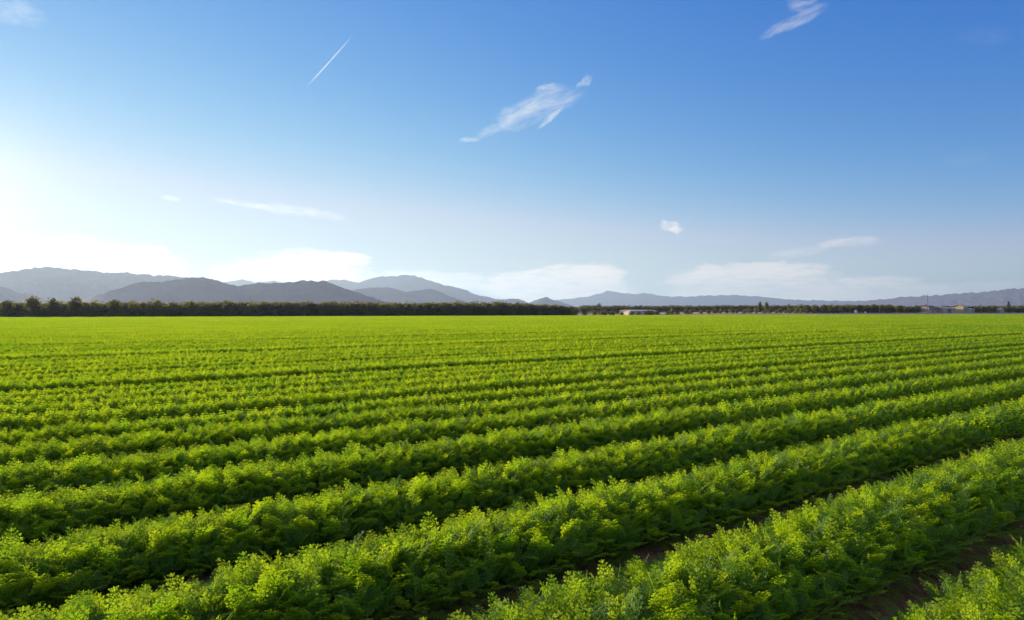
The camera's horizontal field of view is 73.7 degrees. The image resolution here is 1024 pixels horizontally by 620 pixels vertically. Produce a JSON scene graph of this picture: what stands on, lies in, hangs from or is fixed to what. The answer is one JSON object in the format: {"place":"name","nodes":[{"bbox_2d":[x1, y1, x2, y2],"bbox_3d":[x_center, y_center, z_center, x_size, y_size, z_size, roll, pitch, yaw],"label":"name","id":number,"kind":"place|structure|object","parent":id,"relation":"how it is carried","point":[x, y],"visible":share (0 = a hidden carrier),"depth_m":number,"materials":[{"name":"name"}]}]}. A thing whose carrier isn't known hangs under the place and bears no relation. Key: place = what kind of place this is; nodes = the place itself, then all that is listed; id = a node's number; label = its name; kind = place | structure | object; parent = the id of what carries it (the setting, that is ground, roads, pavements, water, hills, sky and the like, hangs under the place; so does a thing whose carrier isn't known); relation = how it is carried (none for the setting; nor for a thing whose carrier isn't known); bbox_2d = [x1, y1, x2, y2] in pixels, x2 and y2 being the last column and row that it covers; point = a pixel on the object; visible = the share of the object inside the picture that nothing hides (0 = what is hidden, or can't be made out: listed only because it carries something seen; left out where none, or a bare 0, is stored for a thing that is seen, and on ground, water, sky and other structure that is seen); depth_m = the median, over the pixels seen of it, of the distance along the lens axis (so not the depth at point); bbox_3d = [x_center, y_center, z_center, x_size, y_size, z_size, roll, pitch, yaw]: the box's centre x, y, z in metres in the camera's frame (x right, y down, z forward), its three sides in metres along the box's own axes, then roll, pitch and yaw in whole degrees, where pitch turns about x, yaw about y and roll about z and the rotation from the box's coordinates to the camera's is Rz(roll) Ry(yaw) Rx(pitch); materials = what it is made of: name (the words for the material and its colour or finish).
{"place":"outdoors","nodes":[
{"label":"outdoors","id":0,"kind":"place"},
{"bbox_2d":[0,286,60,303],"bbox_3d":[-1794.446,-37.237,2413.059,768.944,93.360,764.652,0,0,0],"label":"mountain","id":1,"kind":"structure","parent":0,"point":[9,294],"depth_m":2386.22,"materials":[{"name":"grey stone"}]},
{"bbox_2d":[0,267,187,302],"bbox_3d":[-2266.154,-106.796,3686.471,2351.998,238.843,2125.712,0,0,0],"label":"mountain","id":2,"kind":"structure","parent":0,"point":[61,284],"depth_m":3445.65,"materials":[{"name":"grey stone"}]},
{"bbox_2d":[64,277,387,304],"bbox_3d":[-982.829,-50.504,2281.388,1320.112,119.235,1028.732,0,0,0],"label":"mountain","id":3,"kind":"structure","parent":0,"point":[198,290],"depth_m":2214.91,"materials":[{"name":"grey stone"}]},
{"bbox_2d":[224,275,499,302],"bbox_3d":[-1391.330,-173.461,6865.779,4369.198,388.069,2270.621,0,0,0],"label":"mountain","id":4,"kind":"structure","parent":0,"point":[406,283],"depth_m":6965.11,"materials":[{"name":"grey stone"}]},
{"bbox_2d":[351,287,467,303],"bbox_3d":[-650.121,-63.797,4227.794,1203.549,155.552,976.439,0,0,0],"label":"mountain","id":5,"kind":"structure","parent":0,"point":[387,294],"depth_m":4154.41,"materials":[{"name":"grey stone"}]},
{"bbox_2d":[0,0,1023,302],"label":"sky","id":6,"kind":"structure","parent":0,"point":[528,151],"materials":[{"name":"blue"}]},
{"bbox_2d":[487,297,575,307],"bbox_3d":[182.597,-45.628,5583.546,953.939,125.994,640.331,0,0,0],"label":"mountain","id":7,"kind":"structure","parent":0,"point":[545,300],"depth_m":5552.75,"materials":[{"name":"grey stone"}]},
{"bbox_2d":[556,291,855,311],"bbox_3d":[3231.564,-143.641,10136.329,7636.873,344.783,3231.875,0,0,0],"label":"mountain","id":8,"kind":"structure","parent":0,"point":[609,298],"depth_m":10722.13,"materials":[{"name":"grey stone"}]},
{"bbox_2d":[588,312,1023,314],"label":"dirt road","id":9,"kind":"structure","parent":0,"point":[739,313],"depth_m":275.75,"materials":[{"name":"brown soil"}]},
{"bbox_2d":[812,304,819,312],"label":"orchard tree","id":10,"kind":"object","parent":9,"relation":"on","point":[816,308],"visible":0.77,"depth_m":291.26,"materials":[{"name":"green plant"}]},
{"bbox_2d":[820,304,828,312],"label":"orchard tree","id":11,"kind":"object","parent":9,"relation":"on","point":[824,307],"visible":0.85,"depth_m":292.88,"materials":[{"name":"green plant"}]},
{"bbox_2d":[827,304,836,312],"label":"orchard tree","id":12,"kind":"object","parent":9,"relation":"on","point":[831,308],"visible":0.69,"depth_m":295.30,"materials":[{"name":"green plant"}]},
{"bbox_2d":[839,304,850,312],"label":"orchard tree","id":13,"kind":"object","parent":9,"relation":"on","point":[844,307],"visible":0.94,"depth_m":299.96,"materials":[{"name":"green plant"}]},
{"bbox_2d":[847,305,856,312],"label":"orchard tree","id":14,"kind":"object","parent":9,"relation":"on","point":[852,309],"visible":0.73,"depth_m":302.25,"materials":[{"name":"green plant"}]},
{"bbox_2d":[854,305,863,312],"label":"orchard tree","id":15,"kind":"object","parent":9,"relation":"on","point":[860,309],"visible":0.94,"depth_m":304.57,"materials":[{"name":"green plant"}]},
{"bbox_2d":[863,305,872,312],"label":"orchard tree","id":16,"kind":"object","parent":9,"relation":"on","point":[867,309],"visible":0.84,"depth_m":306.73,"materials":[{"name":"green plant"}]},
{"bbox_2d":[869,304,878,312],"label":"orchard tree","id":17,"kind":"object","parent":9,"relation":"on","point":[874,308],"visible":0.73,"depth_m":309.98,"materials":[{"name":"green plant"}]},
{"bbox_2d":[895,305,904,312],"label":"orchard tree","id":18,"kind":"object","parent":9,"relation":"on","point":[899,309],"visible":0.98,"depth_m":317.09,"materials":[{"name":"green plant"}]},
{"bbox_2d":[919,305,937,312],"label":"house","id":19,"kind":"structure","parent":9,"relation":"on","point":[932,309],"depth_m":333.28,"materials":[{"name":"white paint"}]},
{"bbox_2d":[937,307,956,312],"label":"barn","id":20,"kind":"structure","parent":9,"relation":"on","point":[945,310],"depth_m":334.77,"materials":[{"name":"metal"}]},
{"bbox_2d":[951,305,970,312],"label":"house","id":21,"kind":"structure","parent":9,"relation":"on","point":[960,308],"depth_m":345.59,"materials":[{"name":"yellow paint"}]},
{"bbox_2d":[965,308,975,312],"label":"shed","id":22,"kind":"structure","parent":9,"relation":"on","point":[969,310],"depth_m":342.63,"materials":[{"name":"beige paint"}]},
{"bbox_2d":[984,306,991,312],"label":"orchard tree","id":23,"kind":"object","parent":9,"relation":"on","point":[988,308],"visible":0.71,"depth_m":351.47,"materials":[{"name":"green plant"}]},
{"bbox_2d":[994,308,1004,312],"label":"shed","id":24,"kind":"structure","parent":9,"relation":"on","point":[999,310],"depth_m":351.93,"materials":[{"name":"white paint"}]},
{"bbox_2d":[1014,306,1023,312],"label":"orchard tree","id":25,"kind":"object","parent":9,"relation":"on","point":[1019,309],"visible":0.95,"depth_m":364.36,"materials":[{"name":"green plant"}]},
{"bbox_2d":[782,288,1023,306],"bbox_3d":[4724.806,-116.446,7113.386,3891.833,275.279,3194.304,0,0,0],"label":"mountain","id":26,"kind":"structure","parent":0,"point":[1014,296],"depth_m":7019.07,"materials":[{"name":"grey stone"}]},
{"label":"ground","id":27,"kind":"structure","parent":0,"visible":0},
{"bbox_2d":[0,300,15,316],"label":"orchard tree","id":28,"kind":"object","parent":27,"relation":"on","point":[6,310],"visible":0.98,"depth_m":148.85,"materials":[{"name":"green plant"}]},
{"bbox_2d":[12,303,28,316],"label":"orchard tree","id":29,"kind":"object","parent":27,"relation":"on","point":[19,306],"visible":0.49,"depth_m":154.08,"materials":[{"name":"green plant"}]},
{"bbox_2d":[16,310,27,316],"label":"shrub","id":30,"kind":"object","parent":27,"relation":"on","point":[22,314],"visible":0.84,"depth_m":152.88,"materials":[{"name":"green plant"}]},
{"bbox_2d":[22,296,43,316],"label":"orchard tree","id":31,"kind":"object","parent":27,"relation":"on","point":[34,310],"visible":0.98,"depth_m":151.16,"materials":[{"name":"green plant"}]},
{"bbox_2d":[42,298,61,316],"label":"orchard tree","id":32,"kind":"object","parent":27,"relation":"on","point":[52,308],"visible":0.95,"depth_m":152.72,"materials":[{"name":"green plant"}]},
{"bbox_2d":[59,301,71,316],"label":"orchard tree","id":33,"kind":"object","parent":27,"relation":"on","point":[63,308],"visible":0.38,"depth_m":157.60,"materials":[{"name":"green plant"}]},
{"bbox_2d":[65,296,85,316],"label":"orchard tree","id":34,"kind":"object","parent":27,"relation":"on","point":[75,308],"visible":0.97,"depth_m":154.81,"materials":[{"name":"green plant"}]},
{"bbox_2d":[89,300,102,316],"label":"orchard tree","id":35,"kind":"object","parent":27,"relation":"on","point":[97,311],"visible":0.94,"depth_m":156.74,"materials":[{"name":"green plant"}]},
{"bbox_2d":[86,302,106,316],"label":"orchard tree","id":36,"kind":"object","parent":27,"relation":"on","point":[89,309],"visible":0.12,"depth_m":160.63,"materials":[{"name":"green plant"}]},
{"bbox_2d":[102,303,120,315],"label":"orchard tree","id":37,"kind":"object","parent":27,"relation":"on","point":[105,307],"visible":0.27,"depth_m":160.97,"materials":[{"name":"green plant"}]},
{"bbox_2d":[106,299,122,316],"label":"orchard tree","id":38,"kind":"object","parent":27,"relation":"on","point":[114,307],"visible":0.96,"depth_m":158.16,"materials":[{"name":"green plant"}]},
{"bbox_2d":[119,303,141,314],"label":"orchard tree","id":39,"kind":"object","parent":27,"relation":"on","point":[121,307],"visible":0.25,"depth_m":164.25,"materials":[{"name":"green plant"}]},
{"bbox_2d":[126,300,141,315],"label":"orchard tree","id":40,"kind":"object","parent":27,"relation":"on","point":[133,309],"visible":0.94,"depth_m":160.05,"materials":[{"name":"green plant"}]},
{"bbox_2d":[137,303,147,315],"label":"orchard tree","id":41,"kind":"object","parent":27,"relation":"on","point":[143,305],"visible":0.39,"depth_m":165.19,"materials":[{"name":"green plant"}]},
{"bbox_2d":[144,298,163,316],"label":"orchard tree","id":42,"kind":"object","parent":27,"relation":"on","point":[151,309],"visible":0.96,"depth_m":161.97,"materials":[{"name":"green plant"}]},
{"bbox_2d":[159,305,172,315],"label":"orchard tree","id":43,"kind":"object","parent":27,"relation":"on","point":[166,310],"visible":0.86,"depth_m":164.29,"materials":[{"name":"green plant"}]},
{"bbox_2d":[167,302,176,315],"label":"orchard tree","id":44,"kind":"object","parent":27,"relation":"on","point":[172,304],"visible":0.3,"depth_m":167.67,"materials":[{"name":"green plant"}]},
{"bbox_2d":[171,304,188,315],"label":"orchard tree","id":45,"kind":"object","parent":27,"relation":"on","point":[180,309],"visible":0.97,"depth_m":166.30,"materials":[{"name":"green plant"}]},
{"bbox_2d":[188,300,195,315],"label":"orchard tree","id":46,"kind":"object","parent":27,"relation":"on","point":[192,306],"visible":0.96,"depth_m":166.28,"materials":[{"name":"green plant"}]},
{"bbox_2d":[184,302,199,315],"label":"orchard tree","id":47,"kind":"object","parent":27,"relation":"on","point":[197,306],"visible":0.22,"depth_m":169.98,"materials":[{"name":"green plant"}]},
{"bbox_2d":[196,302,216,315],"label":"orchard tree","id":48,"kind":"object","parent":27,"relation":"on","point":[205,309],"visible":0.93,"depth_m":168.34,"materials":[{"name":"green plant"}]},
{"bbox_2d":[215,302,226,315],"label":"orchard tree","id":49,"kind":"object","parent":27,"relation":"on","point":[218,307],"visible":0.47,"depth_m":173.23,"materials":[{"name":"green plant"}]},
{"bbox_2d":[222,299,235,315],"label":"orchard tree","id":50,"kind":"object","parent":27,"relation":"on","point":[227,308],"visible":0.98,"depth_m":169.58,"materials":[{"name":"green plant"}]},
{"bbox_2d":[230,302,246,315],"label":"orchard tree","id":51,"kind":"object","parent":27,"relation":"on","point":[236,307],"visible":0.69,"depth_m":171.75,"materials":[{"name":"green plant"}]},
{"bbox_2d":[244,302,260,315],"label":"orchard tree","id":52,"kind":"object","parent":27,"relation":"on","point":[250,308],"visible":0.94,"depth_m":173.95,"materials":[{"name":"green plant"}]},
{"bbox_2d":[244,301,263,315],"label":"orchard tree","id":53,"kind":"object","parent":27,"relation":"on","point":[256,306],"visible":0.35,"depth_m":177.37,"materials":[{"name":"green plant"}]},
{"bbox_2d":[258,302,265,315],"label":"orchard tree","id":54,"kind":"object","parent":27,"relation":"on","point":[262,314],"visible":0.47,"depth_m":178.64,"materials":[{"name":"green plant"}]},
{"bbox_2d":[259,302,271,315],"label":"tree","id":55,"kind":"object","parent":27,"relation":"on","point":[266,307],"visible":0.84,"depth_m":178.61,"materials":[{"name":"green plant"}]},
{"bbox_2d":[269,303,282,315],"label":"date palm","id":56,"kind":"object","parent":27,"relation":"on","point":[275,311],"visible":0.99,"depth_m":176.81,"materials":[{"name":"green plant"}]},
{"bbox_2d":[277,302,295,315],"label":"orchard tree","id":57,"kind":"object","parent":27,"relation":"on","point":[287,308],"visible":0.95,"depth_m":178.13,"materials":[{"name":"green plant"}]},
{"bbox_2d":[293,302,300,315],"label":"orchard tree","id":58,"kind":"object","parent":27,"relation":"on","point":[296,304],"visible":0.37,"depth_m":183.22,"materials":[{"name":"green plant"}]},
{"bbox_2d":[295,302,308,315],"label":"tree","id":59,"kind":"object","parent":27,"relation":"on","point":[302,306],"visible":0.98,"depth_m":179.80,"materials":[{"name":"green plant"}]},
{"bbox_2d":[307,303,318,315],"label":"orchard tree","id":60,"kind":"object","parent":27,"relation":"on","point":[311,308],"visible":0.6,"depth_m":185.27,"materials":[{"name":"green plant"}]},
{"bbox_2d":[316,302,330,315],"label":"orchard tree","id":61,"kind":"object","parent":27,"relation":"on","point":[323,309],"visible":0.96,"depth_m":182.24,"materials":[{"name":"green plant"}]},
{"bbox_2d":[326,302,342,315],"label":"orchard tree","id":62,"kind":"object","parent":27,"relation":"on","point":[334,310],"visible":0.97,"depth_m":182.82,"materials":[{"name":"green plant"}]},
{"bbox_2d":[340,304,357,315],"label":"orchard tree","id":63,"kind":"object","parent":27,"relation":"on","point":[349,309],"visible":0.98,"depth_m":184.46,"materials":[{"name":"green plant"}]},
{"bbox_2d":[343,301,360,315],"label":"orchard tree","id":64,"kind":"object","parent":27,"relation":"on","point":[356,305],"visible":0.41,"depth_m":187.38,"materials":[{"name":"green plant"}]},
{"bbox_2d":[0,381,710,448],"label":"crop row","id":65,"kind":"object","parent":27,"relation":"on","point":[63,434],"visible":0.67,"depth_m":6.58,"materials":[{"name":"green plant"}]},
{"bbox_2d":[358,302,369,315],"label":"orchard tree","id":66,"kind":"object","parent":27,"relation":"on","point":[364,310],"visible":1,"depth_m":186.06,"materials":[{"name":"green plant"}]},
{"bbox_2d":[0,389,730,471],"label":"crop row","id":67,"kind":"object","parent":27,"relation":"on","point":[51,454],"visible":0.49,"depth_m":5.89,"materials":[{"name":"green plant"}]},
{"bbox_2d":[370,303,387,315],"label":"orchard tree","id":68,"kind":"object","parent":27,"relation":"on","point":[373,307],"visible":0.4,"depth_m":191.26,"materials":[{"name":"green plant"}]},
{"bbox_2d":[376,303,387,315],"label":"orchard tree","id":69,"kind":"object","parent":27,"relation":"on","point":[382,309],"visible":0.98,"depth_m":188.89,"materials":[{"name":"green plant"}]},
{"bbox_2d":[387,304,399,315],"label":"orchard tree","id":70,"kind":"object","parent":27,"relation":"on","point":[392,310],"visible":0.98,"depth_m":190.24,"materials":[{"name":"green plant"}]},
{"bbox_2d":[399,303,416,315],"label":"orchard tree","id":71,"kind":"object","parent":27,"relation":"on","point":[408,309],"visible":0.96,"depth_m":191.74,"materials":[{"name":"green plant"}]},
{"bbox_2d":[0,394,819,521],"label":"crop row","id":72,"kind":"object","parent":27,"relation":"on","point":[77,473],"visible":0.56,"depth_m":5.01,"materials":[{"name":"green plant"}]},
{"bbox_2d":[415,303,426,315],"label":"orchard tree","id":73,"kind":"object","parent":27,"relation":"on","point":[421,309],"visible":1,"depth_m":194.15,"materials":[{"name":"green plant"}]},
{"bbox_2d":[424,303,431,314],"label":"orchard tree","id":74,"kind":"object","parent":27,"relation":"on","point":[428,310],"visible":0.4,"depth_m":198.87,"materials":[{"name":"green plant"}]},
{"bbox_2d":[426,302,444,315],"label":"orchard tree","id":75,"kind":"object","parent":27,"relation":"on","point":[433,304],"visible":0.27,"depth_m":199.33,"materials":[{"name":"green plant"}]},
{"bbox_2d":[430,304,445,315],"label":"orchard tree","id":76,"kind":"object","parent":27,"relation":"on","point":[436,309],"visible":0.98,"depth_m":196.49,"materials":[{"name":"green plant"}]},
{"bbox_2d":[442,302,452,315],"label":"orchard tree","id":77,"kind":"object","parent":27,"relation":"on","point":[447,306],"visible":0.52,"depth_m":201.52,"materials":[{"name":"green plant"}]},
{"bbox_2d":[449,304,463,315],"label":"orchard tree","id":78,"kind":"object","parent":27,"relation":"on","point":[454,310],"visible":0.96,"depth_m":198.64,"materials":[{"name":"green plant"}]},
{"bbox_2d":[461,303,473,315],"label":"orchard tree","id":79,"kind":"object","parent":27,"relation":"on","point":[467,308],"visible":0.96,"depth_m":201.32,"materials":[{"name":"green plant"}]},
{"bbox_2d":[472,301,490,315],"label":"orchard tree","id":80,"kind":"object","parent":27,"relation":"on","point":[481,305],"visible":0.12,"depth_m":207.17,"materials":[{"name":"green plant"}]},
{"bbox_2d":[474,304,489,315],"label":"orchard tree","id":81,"kind":"object","parent":27,"relation":"on","point":[481,310],"visible":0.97,"depth_m":203.71,"materials":[{"name":"green plant"}]},
{"bbox_2d":[488,303,500,315],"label":"orchard tree","id":82,"kind":"object","parent":27,"relation":"on","point":[493,309],"visible":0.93,"depth_m":205.67,"materials":[{"name":"green plant"}]},
{"bbox_2d":[491,303,503,314],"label":"orchard tree","id":83,"kind":"object","parent":27,"relation":"on","point":[500,307],"visible":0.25,"depth_m":208.80,"materials":[{"name":"green plant"}]},
{"bbox_2d":[0,380,1016,570],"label":"crop row","id":84,"kind":"object","parent":27,"relation":"on","point":[105,507],"visible":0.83,"depth_m":4.21,"materials":[{"name":"green plant"}]},
{"bbox_2d":[502,302,514,315],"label":"orchard tree","id":85,"kind":"object","parent":27,"relation":"on","point":[508,309],"visible":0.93,"depth_m":207.55,"materials":[{"name":"green plant"}]},
{"bbox_2d":[0,314,1023,619],"label":"crop row","id":86,"kind":"object","parent":27,"relation":"on","point":[370,404],"visible":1,"depth_m":6.77,"materials":[{"name":"green plant"}]},
{"bbox_2d":[0,433,1023,619],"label":"crop row","id":87,"kind":"object","parent":27,"relation":"on","point":[272,594],"visible":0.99,"depth_m":2.88,"materials":[{"name":"green plant"}]},
{"bbox_2d":[0,398,1023,619],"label":"crop row","id":88,"kind":"object","parent":27,"relation":"on","point":[91,559],"visible":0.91,"depth_m":3.40,"materials":[{"name":"green plant"}]},
{"bbox_2d":[520,304,530,314],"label":"orchard tree","id":89,"kind":"object","parent":27,"relation":"on","point":[524,308],"visible":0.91,"depth_m":209.61,"materials":[{"name":"green plant"}]},
{"bbox_2d":[532,305,541,314],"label":"date palm","id":90,"kind":"object","parent":27,"relation":"on","point":[537,308],"visible":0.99,"depth_m":212.20,"materials":[{"name":"green plant"}]},
{"bbox_2d":[553,304,561,312],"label":"date palm","id":91,"kind":"object","parent":27,"relation":"on","point":[556,308],"visible":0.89,"depth_m":219.68,"materials":[{"name":"green plant"}]},
{"bbox_2d":[560,306,575,314],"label":"orchard tree","id":92,"kind":"object","parent":27,"relation":"on","point":[566,310],"visible":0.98,"depth_m":221.46,"materials":[{"name":"green plant"}]},
{"bbox_2d":[590,305,607,313],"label":"date palm","id":93,"kind":"object","parent":27,"relation":"on","point":[598,309],"visible":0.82,"depth_m":280.77,"materials":[{"name":"green plant"}]},
{"bbox_2d":[613,305,625,312],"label":"date palm","id":94,"kind":"object","parent":27,"relation":"on","point":[618,308],"visible":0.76,"depth_m":284.56,"materials":[{"name":"green plant"}]},
{"bbox_2d":[621,310,655,314],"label":"farm building","id":95,"kind":"structure","parent":27,"relation":"on","point":[625,312],"depth_m":250.34,"materials":[{"name":"white paint"}]},
{"bbox_2d":[419,506,1023,619],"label":"crop row","id":96,"kind":"object","parent":27,"relation":"on","point":[570,611],"visible":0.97,"depth_m":2.74,"materials":[{"name":"green plant"}]},
{"bbox_2d":[868,558,1023,619],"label":"crop row","id":97,"kind":"object","parent":27,"relation":"on","point":[990,596],"visible":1,"depth_m":2.72,"materials":[{"name":"green plant"}]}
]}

